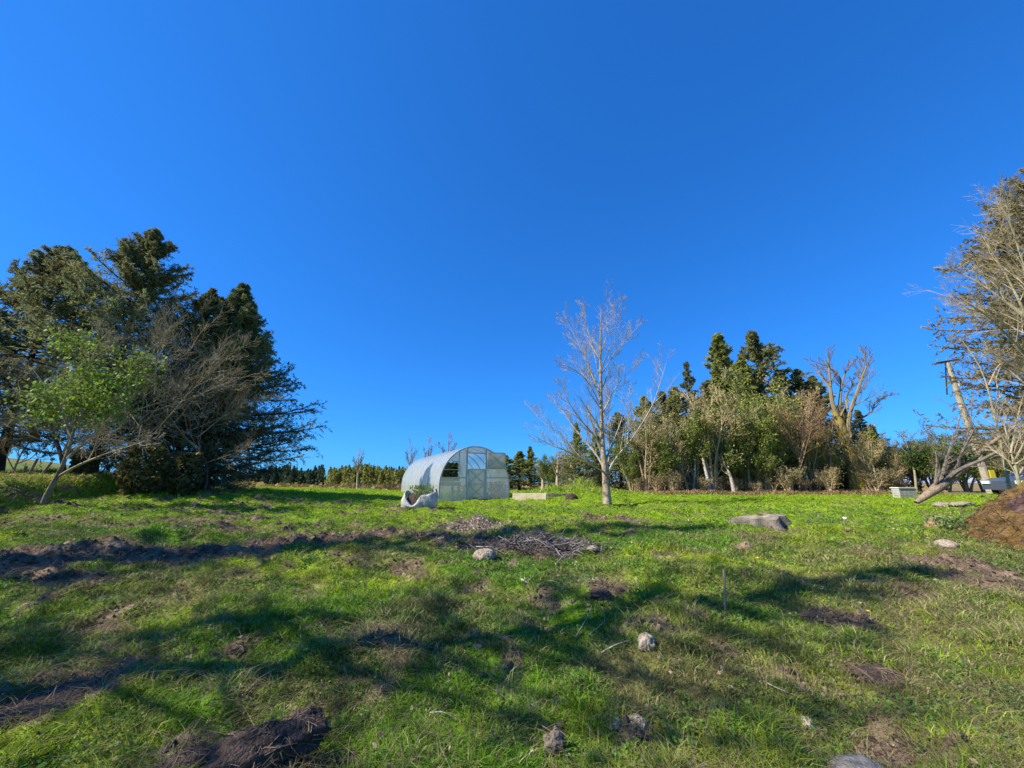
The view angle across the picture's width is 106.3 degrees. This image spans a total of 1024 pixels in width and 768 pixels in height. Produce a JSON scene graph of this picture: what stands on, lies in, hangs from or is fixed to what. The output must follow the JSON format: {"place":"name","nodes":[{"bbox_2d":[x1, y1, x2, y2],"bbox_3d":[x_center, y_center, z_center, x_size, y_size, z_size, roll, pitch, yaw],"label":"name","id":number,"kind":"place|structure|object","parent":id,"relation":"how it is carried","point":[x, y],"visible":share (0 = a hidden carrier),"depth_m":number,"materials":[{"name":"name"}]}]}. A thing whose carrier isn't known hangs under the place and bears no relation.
{"place":"outdoors","nodes":[
{"label":"outdoors","id":0,"kind":"place"},
{"bbox_2d":[0,458,1023,767],"bbox_3d":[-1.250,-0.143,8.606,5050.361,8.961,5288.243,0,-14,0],"label":"ground","id":1,"kind":"structure","parent":0,"point":[220,552],"depth_m":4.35,"materials":[{"name":"green plant"}]},
{"bbox_2d":[0,309,42,445],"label":"spruce tree","id":2,"kind":"object","parent":1,"relation":"on","point":[2,345],"visible":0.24,"depth_m":12.59,"materials":[{"name":"green plant"}]},
{"bbox_2d":[0,431,52,473],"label":"bare tree","id":3,"kind":"object","parent":1,"relation":"on","point":[17,455],"visible":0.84,"depth_m":11.41,"materials":[{"name":"plant"}]},
{"bbox_2d":[0,702,57,733],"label":"soil clod","id":4,"kind":"object","parent":1,"relation":"on","point":[18,710],"visible":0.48,"depth_m":2.32,"materials":[{"name":"brown soil"}]},
{"bbox_2d":[0,671,115,709],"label":"soil clod","id":5,"kind":"object","parent":1,"relation":"on","point":[43,694],"visible":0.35,"depth_m":2.52,"materials":[{"name":"brown soil"}]},
{"bbox_2d":[0,244,133,472],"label":"spruce tree","id":6,"kind":"object","parent":1,"relation":"on","point":[49,265],"visible":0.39,"depth_m":13.82,"materials":[{"name":"green plant"}]},
{"bbox_2d":[0,358,141,474],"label":"bare tree","id":7,"kind":"object","parent":1,"relation":"on","point":[59,450],"visible":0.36,"depth_m":11.57,"materials":[{"name":"green plant"}]},
{"bbox_2d":[68,448,106,474],"bbox_3d":[-13.725,2.554,12.363,0.925,0.970,0.903,0,-14,0],"label":"ivy clad stump","id":8,"kind":"object","parent":1,"relation":"on","point":[74,458],"visible":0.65,"depth_m":12.17,"materials":[{"name":"green plant"}]},
{"bbox_2d":[0,316,190,505],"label":"hawthorn tree","id":9,"kind":"object","parent":1,"relation":"on","point":[66,403],"visible":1,"depth_m":9.98,"materials":[{"name":"green plant"}]},
{"bbox_2d":[0,226,211,471],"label":"spruce tree","id":10,"kind":"object","parent":1,"relation":"on","point":[138,267],"visible":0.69,"depth_m":13.80,"materials":[{"name":"green plant"}]},
{"bbox_2d":[6,299,275,486],"bbox_3d":[-12.041,0.375,12.876,8.063,6.574,4.427,0,-14,0],"label":"bare tree","id":11,"kind":"object","parent":1,"relation":"on","point":[164,317],"visible":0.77,"depth_m":12.31,"materials":[{"name":"brown plant"}]},
{"bbox_2d":[111,443,171,494],"bbox_3d":[-11.151,2.613,11.620,1.339,1.652,1.348,9,-17,-30],"label":"ivy clad stump","id":12,"kind":"object","parent":1,"relation":"on","point":[156,457],"visible":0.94,"depth_m":11.42,"materials":[{"name":"green plant"}]},
{"bbox_2d":[14,281,288,468],"bbox_3d":[-11.732,-0.082,13.625,7.175,7.768,3.631,5,-15,-20],"label":"bare tree","id":13,"kind":"object","parent":1,"relation":"on","point":[185,360],"visible":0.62,"depth_m":13.37,"materials":[{"name":"brown plant"}]},
{"bbox_2d":[79,287,256,475],"bbox_3d":[-13.001,-0.113,15.679,4.965,8.373,6.479,4,-15,-14],"label":"spruce tree","id":14,"kind":"object","parent":1,"relation":"on","point":[207,312],"visible":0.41,"depth_m":15.32,"materials":[{"name":"green plant"}]},
{"bbox_2d":[146,733,214,767],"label":"soil clod","id":15,"kind":"object","parent":1,"relation":"on","point":[195,756],"visible":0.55,"depth_m":1.99,"materials":[{"name":"brown soil"}]},
{"bbox_2d":[165,451,204,495],"bbox_3d":[-10.157,2.801,11.979,0.952,1.401,0.924,0,-14,0],"label":"ivy clad stump","id":16,"kind":"object","parent":1,"relation":"on","point":[192,470],"visible":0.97,"depth_m":11.81,"materials":[{"name":"green plant"}]},
{"bbox_2d":[127,351,260,491],"bbox_3d":[-10.214,1.196,12.844,4.661,4.728,2.423,0,-14,0],"label":"bare tree","id":17,"kind":"object","parent":1,"relation":"on","point":[203,456],"visible":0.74,"depth_m":12.58,"materials":[{"name":"brown plant"}]},
{"bbox_2d":[62,282,332,491],"bbox_3d":[-12.055,0.242,16.256,5.948,10.075,8.658,-9,-17,31],"label":"spruce tree","id":18,"kind":"object","parent":1,"relation":"on","point":[244,317],"visible":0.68,"depth_m":15.77,"materials":[{"name":"green plant"}]},
{"bbox_2d":[200,708,332,767],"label":"soil clod","id":19,"kind":"object","parent":1,"relation":"on","point":[268,739],"visible":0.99,"depth_m":2.04,"materials":[{"name":"brown soil"}]},
{"bbox_2d":[234,464,325,485],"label":"conifer wood","id":20,"kind":"object","parent":1,"relation":"on","point":[315,476],"visible":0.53,"depth_m":146.79,"materials":[{"name":"green plant"}]},
{"bbox_2d":[281,702,329,725],"bbox_3d":[-1.329,2.108,2.402,0.354,0.180,0.315,9,-17,-32],"label":"soil clod","id":21,"kind":"object","parent":1,"relation":"on","point":[306,711],"visible":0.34,"depth_m":2.43,"materials":[{"name":"brown soil"}]},
{"bbox_2d":[231,481,401,489],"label":"gorse scrub","id":22,"kind":"object","parent":1,"relation":"on","point":[381,486],"visible":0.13,"depth_m":60.12,"materials":[{"name":"green plant"}]},
{"bbox_2d":[324,463,407,485],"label":"olive wood","id":23,"kind":"object","parent":1,"relation":"on","point":[371,475],"visible":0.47,"depth_m":136.73,"materials":[{"name":"green plant"}]},
{"bbox_2d":[401,484,438,507],"bbox_3d":[-2.824,3.362,11.618,1.198,0.678,0.895,1,-14,-6],"label":"bulk bag","id":24,"kind":"object","parent":1,"relation":"on","point":[415,498],"visible":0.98,"depth_m":11.37,"materials":[{"name":"white fabric"}]},
{"bbox_2d":[401,446,509,500],"bbox_3d":[-3.255,4.646,19.680,3.152,2.250,8.180,7,-16,-25],"label":"greenhouse","id":25,"kind":"object","parent":1,"relation":"on","point":[488,478],"visible":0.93,"depth_m":16.50,"materials":[{"name":"white"}]},
{"bbox_2d":[467,469,484,499],"bbox_3d":[-1.494,4.200,16.090,0.777,1.267,0.050,7,-16,-25],"label":"lower door leaf","id":26,"kind":"structure","parent":25,"relation":"in","point":[476,477],"depth_m":16.11,"materials":[{"name":"beige"}]},
{"bbox_2d":[488,452,505,467],"bbox_3d":[-0.663,3.307,16.657,0.837,0.657,0.050,7,-16,-25],"label":"upper door leaf","id":27,"kind":"structure","parent":25,"relation":"in","point":[495,460],"depth_m":16.67,"materials":[{"name":"beige"}]},
{"bbox_2d":[425,513,527,535],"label":"wood chips","id":28,"kind":"object","parent":1,"relation":"on","point":[474,521],"visible":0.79,"depth_m":8.16,"materials":[{"name":"brown plant"}]},
{"bbox_2d":[473,548,496,559],"bbox_3d":[-0.411,2.581,5.841,0.380,0.144,0.260,3,-15,-12],"label":"stone","id":29,"kind":"object","parent":1,"relation":"on","point":[490,554],"visible":0.88,"depth_m":5.77,"materials":[{"name":"beige stone"}]},
{"bbox_2d":[0,472,1021,767],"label":"soil crumbs","id":30,"kind":"object","parent":1,"relation":"on","point":[616,732],"visible":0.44,"depth_m":4.14,"materials":[{"name":"brown soil"}]},
{"bbox_2d":[0,470,1023,767],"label":"dry straw","id":31,"kind":"object","parent":1,"relation":"on","point":[656,616],"visible":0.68,"depth_m":3.10,"materials":[{"name":"beige plant"}]},
{"bbox_2d":[0,473,1023,767],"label":"clover leaves","id":32,"kind":"object","parent":1,"relation":"on","point":[508,725],"visible":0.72,"depth_m":3.41,"materials":[{"name":"green plant"}]},
{"bbox_2d":[0,482,1023,767],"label":"dead leaves","id":33,"kind":"object","parent":1,"relation":"on","point":[712,706],"visible":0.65,"depth_m":3.44,"materials":[{"name":"brown plant"}]},
{"bbox_2d":[398,526,650,560],"bbox_3d":[0.336,2.669,6.488,4.637,0.445,1.851,-3,-15,12],"label":"brush pile","id":34,"kind":"object","parent":1,"relation":"on","point":[535,541],"visible":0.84,"depth_m":6.34,"materials":[{"name":"brown plant"}]},
{"bbox_2d":[508,451,545,490],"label":"conifer tree","id":35,"kind":"object","parent":1,"relation":"on","point":[519,456],"visible":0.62,"depth_m":36.60,"materials":[{"name":"green plant"}]},
{"bbox_2d":[510,446,548,489],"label":"conifer tree","id":36,"kind":"object","parent":1,"relation":"on","point":[530,454],"visible":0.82,"depth_m":35.83,"materials":[{"name":"green plant"}]},
{"bbox_2d":[513,493,546,500],"bbox_3d":[0.744,4.648,15.829,1.365,0.282,0.600,-2,-15,9],"label":"raised bed","id":37,"kind":"object","parent":1,"relation":"on","point":[521,496],"visible":0.71,"depth_m":15.56,"materials":[{"name":"wood"}]},
{"bbox_2d":[535,454,561,487],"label":"willow shrub","id":38,"kind":"object","parent":1,"relation":"on","point":[549,475],"visible":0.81,"depth_m":29.02,"materials":[{"name":"green plant"}]},
{"bbox_2d":[540,723,573,756],"bbox_3d":[0.260,2.082,2.249,0.217,0.149,0.157,1,-14,-6],"label":"rock","id":39,"kind":"object","parent":1,"relation":"on","point":[552,739],"visible":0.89,"depth_m":2.21,"materials":[{"name":"grey stone"}]},
{"bbox_2d":[556,423,599,486],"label":"conifer tree","id":40,"kind":"object","parent":1,"relation":"on","point":[580,464],"visible":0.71,"depth_m":25.34,"materials":[{"name":"green plant"}]},
{"bbox_2d":[581,429,612,485],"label":"conifer tree","id":41,"kind":"object","parent":1,"relation":"on","point":[594,457],"visible":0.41,"depth_m":27.50,"materials":[{"name":"green plant"}]},
{"bbox_2d":[585,588,616,599],"bbox_3d":[0.958,2.269,4.168,0.343,0.129,0.257,0,-14,0],"label":"soil clod","id":42,"kind":"object","parent":1,"relation":"on","point":[596,594],"visible":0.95,"depth_m":4.10,"materials":[{"name":"brown soil"}]},
{"bbox_2d":[523,281,679,504],"bbox_3d":[3.063,0.049,14.101,5.467,8.526,3.113,0,-14,0],"label":"birch tree","id":43,"kind":"object","parent":1,"relation":"on","point":[605,470],"visible":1,"depth_m":13.80,"materials":[{"name":"beige plant"}]},
{"bbox_2d":[604,412,630,489],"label":"conifer tree","id":44,"kind":"object","parent":1,"relation":"on","point":[615,425],"visible":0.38,"depth_m":28.66,"materials":[{"name":"green plant"}]},
{"bbox_2d":[609,436,646,490],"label":"willow shrub","id":45,"kind":"object","parent":1,"relation":"on","point":[628,469],"visible":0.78,"depth_m":24.22,"materials":[{"name":"green plant"}]},
{"bbox_2d":[617,394,669,490],"bbox_3d":[8.375,3.848,24.310,4.358,6.142,3.316,19,-24,-52],"label":"willow shrub","id":46,"kind":"object","parent":1,"relation":"on","point":[648,463],"visible":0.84,"depth_m":23.80,"materials":[{"name":"green plant"}]},
{"bbox_2d":[637,632,655,651],"bbox_3d":[1.107,2.113,3.164,0.152,0.106,0.193,-4,-15,15],"label":"stone","id":47,"kind":"object","parent":1,"relation":"on","point":[646,638],"visible":0.92,"depth_m":3.11,"materials":[{"name":"beige stone"}]},
{"bbox_2d":[623,395,669,489],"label":"conifer tree","id":48,"kind":"object","parent":1,"relation":"on","point":[643,398],"visible":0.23,"depth_m":30.41,"materials":[{"name":"green plant"}]},
{"bbox_2d":[640,426,682,491],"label":"willow shrub","id":49,"kind":"object","parent":1,"relation":"on","point":[665,462],"visible":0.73,"depth_m":23.38,"materials":[{"name":"green plant"}]},
{"bbox_2d":[653,391,679,424],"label":"conifer tree","id":50,"kind":"object","parent":1,"relation":"on","point":[666,405],"visible":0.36,"depth_m":32.09,"materials":[{"name":"green plant"}]},
{"bbox_2d":[652,411,691,490],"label":"willow shrub","id":51,"kind":"object","parent":1,"relation":"on","point":[677,440],"visible":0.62,"depth_m":23.79,"materials":[{"name":"green plant"}]},
{"bbox_2d":[661,469,685,490],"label":"bush","id":52,"kind":"object","parent":1,"relation":"on","point":[675,481],"visible":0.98,"depth_m":22.81,"materials":[{"name":"brown plant"}]},
{"bbox_2d":[656,386,704,489],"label":"conifer tree","id":53,"kind":"object","parent":1,"relation":"on","point":[671,394],"visible":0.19,"depth_m":31.37,"materials":[{"name":"green plant"}]},
{"bbox_2d":[659,406,720,489],"bbox_3d":[11.453,4.200,24.572,3.762,5.640,4.083,3,-15,-10],"label":"willow shrub","id":54,"kind":"object","parent":1,"relation":"on","point":[694,442],"visible":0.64,"depth_m":23.83,"materials":[{"name":"green plant"}]},
{"bbox_2d":[671,361,709,478],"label":"conifer tree","id":55,"kind":"object","parent":1,"relation":"on","point":[689,378],"visible":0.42,"depth_m":31.00,"materials":[{"name":"green plant"}]},
{"bbox_2d":[669,360,766,491],"bbox_3d":[12.408,2.863,24.653,4.443,8.231,5.840,3,-15,-11],"label":"willow shrub","id":56,"kind":"object","parent":1,"relation":"on","point":[714,474],"visible":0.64,"depth_m":23.89,"materials":[{"name":"green plant"}]},
{"bbox_2d":[708,429,745,490],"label":"willow shrub","id":57,"kind":"object","parent":1,"relation":"on","point":[726,455],"visible":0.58,"depth_m":23.71,"materials":[{"name":"green plant"}]},
{"bbox_2d":[555,451,927,491],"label":"undergrowth","id":58,"kind":"object","parent":1,"relation":"on","point":[616,483],"visible":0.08,"depth_m":26.48,"materials":[{"name":"green plant"}]},
{"bbox_2d":[720,428,768,491],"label":"willow shrub","id":59,"kind":"object","parent":1,"relation":"on","point":[743,472],"visible":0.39,"depth_m":24.03,"materials":[{"name":"green plant"}]},
{"bbox_2d":[691,332,804,482],"bbox_3d":[16.342,2.268,29.196,8.851,13.512,7.212,-7,-16,25],"label":"conifer tree","id":60,"kind":"object","parent":1,"relation":"on","point":[719,350],"visible":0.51,"depth_m":29.64,"materials":[{"name":"green plant"}]},
{"bbox_2d":[728,414,787,490],"bbox_3d":[15.527,4.373,24.095,3.665,5.062,3.377,-4,-15,14],"label":"willow shrub","id":61,"kind":"object","parent":1,"relation":"on","point":[767,442],"visible":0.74,"depth_m":23.67,"materials":[{"name":"green plant"}]},
{"bbox_2d":[725,356,791,490],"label":"conifer tree","id":62,"kind":"object","parent":1,"relation":"on","point":[741,367],"visible":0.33,"depth_m":28.92,"materials":[{"name":"green plant"}]},
{"bbox_2d":[728,514,791,530],"bbox_3d":[5.556,3.021,8.460,1.693,0.270,1.299,-3,-15,13],"label":"rock","id":63,"kind":"object","parent":1,"relation":"on","point":[779,521],"visible":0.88,"depth_m":8.33,"materials":[{"name":"grey stone"}]},
{"bbox_2d":[751,464,786,491],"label":"bush","id":64,"kind":"object","parent":1,"relation":"on","point":[776,483],"visible":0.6,"depth_m":23.39,"materials":[{"name":"brown plant"}]},
{"bbox_2d":[719,330,822,426],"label":"conifer tree","id":65,"kind":"object","parent":1,"relation":"on","point":[756,354],"visible":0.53,"depth_m":30.46,"materials":[{"name":"green plant"}]},
{"bbox_2d":[726,371,818,489],"bbox_3d":[16.808,3.194,24.962,4.947,7.752,4.752,12,-18,-38],"label":"willow shrub","id":66,"kind":"object","parent":1,"relation":"on","point":[779,401],"visible":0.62,"depth_m":24.49,"materials":[{"name":"green plant"}]},
{"bbox_2d":[624,488,947,495],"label":"dry bracken","id":67,"kind":"object","parent":1,"relation":"on","point":[793,491],"visible":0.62,"depth_m":21.49,"materials":[{"name":"brown plant"}]},
{"bbox_2d":[772,462,808,491],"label":"bush","id":68,"kind":"object","parent":1,"relation":"on","point":[792,478],"visible":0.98,"depth_m":22.64,"materials":[{"name":"brown plant"}]},
{"bbox_2d":[773,433,812,489],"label":"willow shrub","id":69,"kind":"object","parent":1,"relation":"on","point":[794,464],"visible":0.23,"depth_m":24.26,"materials":[{"name":"green plant"}]},
{"bbox_2d":[765,369,822,461],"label":"conifer tree","id":70,"kind":"object","parent":1,"relation":"on","point":[777,374],"visible":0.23,"depth_m":29.00,"materials":[{"name":"green plant"}]},
{"bbox_2d":[759,372,831,486],"bbox_3d":[20.013,3.388,27.427,6.088,8.581,4.632,1,-14,-6],"label":"willow shrub","id":71,"kind":"object","parent":1,"relation":"on","point":[806,405],"visible":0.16,"depth_m":27.35,"materials":[{"name":"green plant"}]},
{"bbox_2d":[767,388,836,490],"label":"bare tree","id":72,"kind":"object","parent":1,"relation":"on","point":[807,430],"visible":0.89,"depth_m":23.74,"materials":[{"name":"orange plant"}]},
{"bbox_2d":[786,368,837,450],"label":"conifer tree","id":73,"kind":"object","parent":1,"relation":"on","point":[798,385],"visible":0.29,"depth_m":30.33,"materials":[{"name":"green plant"}]},
{"bbox_2d":[783,408,847,490],"bbox_3d":[18.839,4.219,24.794,3.054,5.657,4.014,4,-15,-14],"label":"willow shrub","id":74,"kind":"object","parent":1,"relation":"on","point":[808,454],"visible":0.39,"depth_m":24.22,"materials":[{"name":"green plant"}]},
{"bbox_2d":[798,381,845,470],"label":"conifer tree","id":75,"kind":"object","parent":1,"relation":"on","point":[807,383],"visible":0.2,"depth_m":28.97,"materials":[{"name":"green plant"}]},
{"bbox_2d":[806,464,843,490],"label":"bush","id":76,"kind":"object","parent":1,"relation":"on","point":[830,478],"visible":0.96,"depth_m":22.89,"materials":[{"name":"brown plant"}]},
{"bbox_2d":[807,430,845,489],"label":"willow shrub","id":77,"kind":"object","parent":1,"relation":"on","point":[834,460],"visible":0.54,"depth_m":24.43,"materials":[{"name":"green plant"}]},
{"bbox_2d":[807,375,855,486],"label":"conifer tree","id":78,"kind":"object","parent":1,"relation":"on","point":[814,378],"visible":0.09,"depth_m":31.98,"materials":[{"name":"green plant"}]},
{"bbox_2d":[802,344,899,490],"bbox_3d":[22.668,2.035,25.024,2.966,10.013,4.345,9,-17,-31],"label":"mossy tree","id":79,"kind":"object","parent":1,"relation":"on","point":[841,426],"visible":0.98,"depth_m":24.98,"materials":[{"name":"brown plant"}]},
{"bbox_2d":[827,753,883,767],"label":"stone","id":80,"kind":"object","parent":1,"relation":"on","point":[853,758],"visible":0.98,"depth_m":2.03,"materials":[{"name":"grey stone"}]},
{"bbox_2d":[826,423,887,490],"bbox_3d":[21.947,4.578,24.188,2.515,4.659,3.306,29,-32,-62],"label":"willow shrub","id":81,"kind":"object","parent":1,"relation":"on","point":[862,458],"visible":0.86,"depth_m":24.01,"materials":[{"name":"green plant"}]},
{"bbox_2d":[847,468,892,490],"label":"bush","id":82,"kind":"object","parent":1,"relation":"on","point":[870,483],"visible":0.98,"depth_m":23.27,"materials":[{"name":"brown plant"}]},
{"bbox_2d":[839,410,906,481],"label":"conifer tree","id":83,"kind":"object","parent":1,"relation":"on","point":[861,424],"visible":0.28,"depth_m":28.98,"materials":[{"name":"green plant"}]},
{"bbox_2d":[846,663,909,688],"bbox_3d":[2.683,2.141,2.810,0.442,0.143,0.310,0,-14,0],"label":"soil clod","id":84,"kind":"object","parent":1,"relation":"on","point":[877,669],"visible":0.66,"depth_m":2.79,"materials":[{"name":"brown soil"}]},
{"bbox_2d":[856,424,910,486],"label":"conifer tree","id":85,"kind":"object","parent":1,"relation":"on","point":[872,434],"visible":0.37,"depth_m":26.67,"materials":[{"name":"green plant"}]},
{"bbox_2d":[868,463,906,490],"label":"bush","id":86,"kind":"object","parent":1,"relation":"on","point":[894,474],"visible":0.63,"depth_m":23.22,"materials":[{"name":"brown plant"}]},
{"bbox_2d":[872,429,910,486],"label":"willow shrub","id":87,"kind":"object","parent":1,"relation":"on","point":[891,462],"visible":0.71,"depth_m":24.90,"materials":[{"name":"green plant"}]},
{"bbox_2d":[889,487,917,497],"bbox_3d":[16.892,4.676,16.532,0.800,0.440,0.410,0,-14,0],"label":"planter box","id":88,"kind":"object","parent":1,"relation":"on","point":[905,492],"visible":0.96,"depth_m":16.39,"materials":[{"name":"grey wood"}]},
{"bbox_2d":[887,431,940,493],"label":"tree","id":89,"kind":"object","parent":1,"relation":"on","point":[915,457],"visible":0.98,"depth_m":21.54,"materials":[{"name":"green plant"}]},
{"bbox_2d":[896,439,938,490],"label":"willow shrub","id":90,"kind":"object","parent":1,"relation":"on","point":[924,473],"visible":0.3,"depth_m":25.99,"materials":[{"name":"green plant"}]},
{"bbox_2d":[897,430,953,487],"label":"willow shrub","id":91,"kind":"object","parent":1,"relation":"on","point":[931,478],"visible":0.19,"depth_m":26.12,"materials":[{"name":"green plant"}]},
{"bbox_2d":[906,515,976,537],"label":"weed clump","id":92,"kind":"object","parent":1,"relation":"on","point":[946,523],"visible":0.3,"depth_m":7.28,"materials":[{"name":"green plant"}]},
{"bbox_2d":[928,432,995,491],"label":"willow shrub","id":93,"kind":"object","parent":1,"relation":"on","point":[970,471],"visible":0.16,"depth_m":26.01,"materials":[{"name":"green plant"}]},
{"bbox_2d":[902,173,1023,384],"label":"bare tree","id":94,"kind":"object","parent":1,"relation":"on","point":[1018,311],"visible":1,"depth_m":12.80,"materials":[{"name":"brown plant"}]},
{"bbox_2d":[936,356,995,492],"bbox_3d":[28.527,2.416,24.050,1.444,8.777,0.610,0,-14,0],"label":"utility pole","id":95,"kind":"object","parent":1,"relation":"on","point":[985,473],"visible":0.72,"depth_m":24.27,"materials":[{"name":"brown wood"}]},
{"bbox_2d":[913,167,1023,499],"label":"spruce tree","id":96,"kind":"object","parent":1,"relation":"on","point":[1005,341],"visible":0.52,"depth_m":15.08,"materials":[{"name":"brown plant"}]},
{"bbox_2d":[914,362,1023,503],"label":"fallen tree","id":97,"kind":"object","parent":1,"relation":"on","point":[943,480],"visible":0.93,"depth_m":12.30,"materials":[{"name":"brown plant"}]},
{"bbox_2d":[921,194,1023,454],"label":"spruce tree","id":98,"kind":"object","parent":1,"relation":"on","point":[959,319],"visible":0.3,"depth_m":18.56,"materials":[{"name":"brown plant"}]},
{"bbox_2d":[943,479,1023,554],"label":"earth mound","id":99,"kind":"object","parent":1,"relation":"on","point":[999,518],"visible":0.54,"depth_m":6.69,"materials":[{"name":"soil"}]},
{"bbox_2d":[962,341,1021,488],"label":"bare tree","id":100,"kind":"object","parent":1,"relation":"on","point":[1008,483],"visible":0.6,"depth_m":13.34,"materials":[{"name":"beige plant"}]},
{"bbox_2d":[981,467,1023,494],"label":"parked car","id":101,"kind":"object","parent":1,"relation":"on","point":[995,483],"visible":0.64,"depth_m":18.40,"materials":[{"name":"silver metal"}]},
{"bbox_2d":[982,390,1023,484],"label":"bare tree","id":102,"kind":"object","parent":1,"relation":"on","point":[1014,467],"visible":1,"depth_m":10.60,"materials":[{"name":"beige plant"}]},
{"bbox_2d":[0,0,1023,482],"label":"sky","id":103,"kind":"structure","parent":0,"point":[411,196],"materials":[{"name":"blue"}]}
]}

